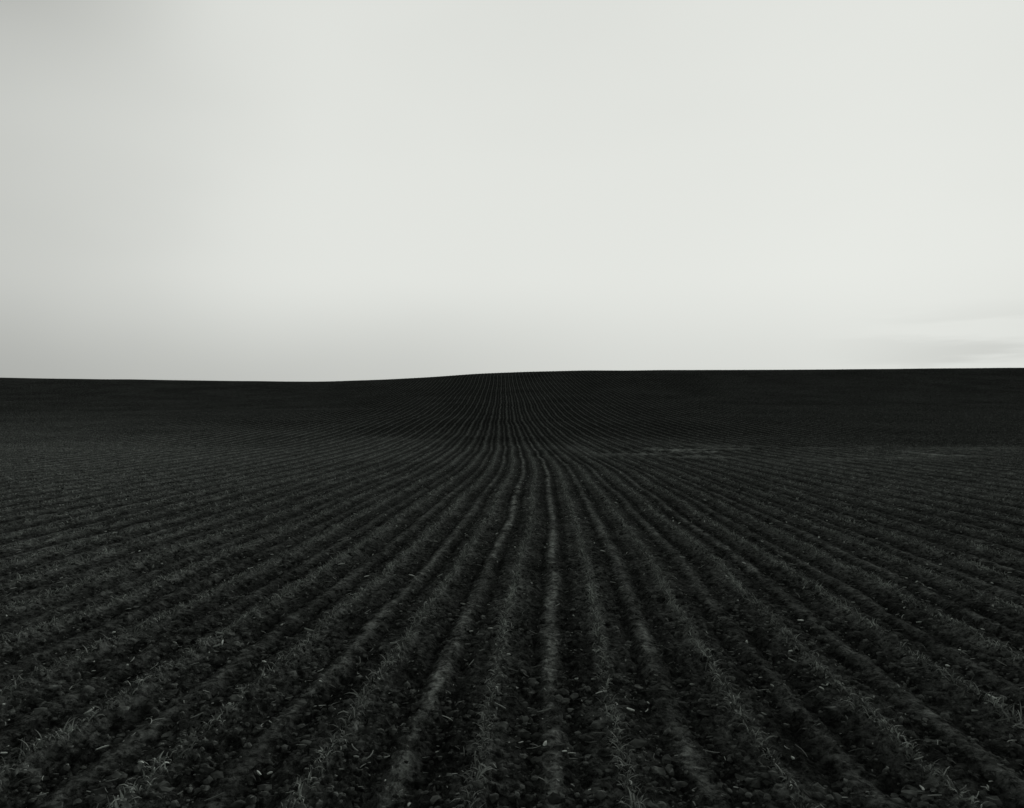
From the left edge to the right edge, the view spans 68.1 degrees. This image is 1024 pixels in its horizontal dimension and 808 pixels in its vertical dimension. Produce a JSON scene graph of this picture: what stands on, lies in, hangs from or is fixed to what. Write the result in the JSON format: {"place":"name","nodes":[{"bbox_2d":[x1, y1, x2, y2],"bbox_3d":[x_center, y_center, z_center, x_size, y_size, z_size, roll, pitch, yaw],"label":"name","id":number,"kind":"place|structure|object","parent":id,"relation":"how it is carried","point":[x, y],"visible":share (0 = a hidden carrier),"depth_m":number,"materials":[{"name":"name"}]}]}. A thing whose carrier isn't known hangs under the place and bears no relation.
{"place":"outdoors","nodes":[
{"label":"outdoors","id":0,"kind":"place"},
{"bbox_2d":[0,368,1023,807],"bbox_3d":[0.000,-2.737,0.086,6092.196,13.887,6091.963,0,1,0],"label":"plowed field","id":1,"kind":"structure","parent":0,"point":[448,666],"depth_m":8.47,"materials":[{"name":"soil"}]},
{"bbox_2d":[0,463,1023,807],"bbox_3d":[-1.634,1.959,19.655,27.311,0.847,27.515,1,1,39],"label":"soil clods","id":2,"kind":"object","parent":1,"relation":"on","point":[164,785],"visible":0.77,"depth_m":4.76,"materials":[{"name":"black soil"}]},
{"bbox_2d":[0,368,1023,807],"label":"crop seedlings","id":3,"kind":"object","parent":1,"relation":"on","point":[482,742],"visible":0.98,"depth_m":11.05,"materials":[{"name":"grey plant"}]},
{"bbox_2d":[0,460,1023,807],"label":"straw residue","id":4,"kind":"object","parent":1,"relation":"on","point":[500,628],"visible":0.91,"depth_m":6.37},
{"bbox_2d":[0,0,1023,381],"label":"sky","id":5,"kind":"structure","parent":0,"point":[203,190],"materials":[{"name":"white"}]}
]}

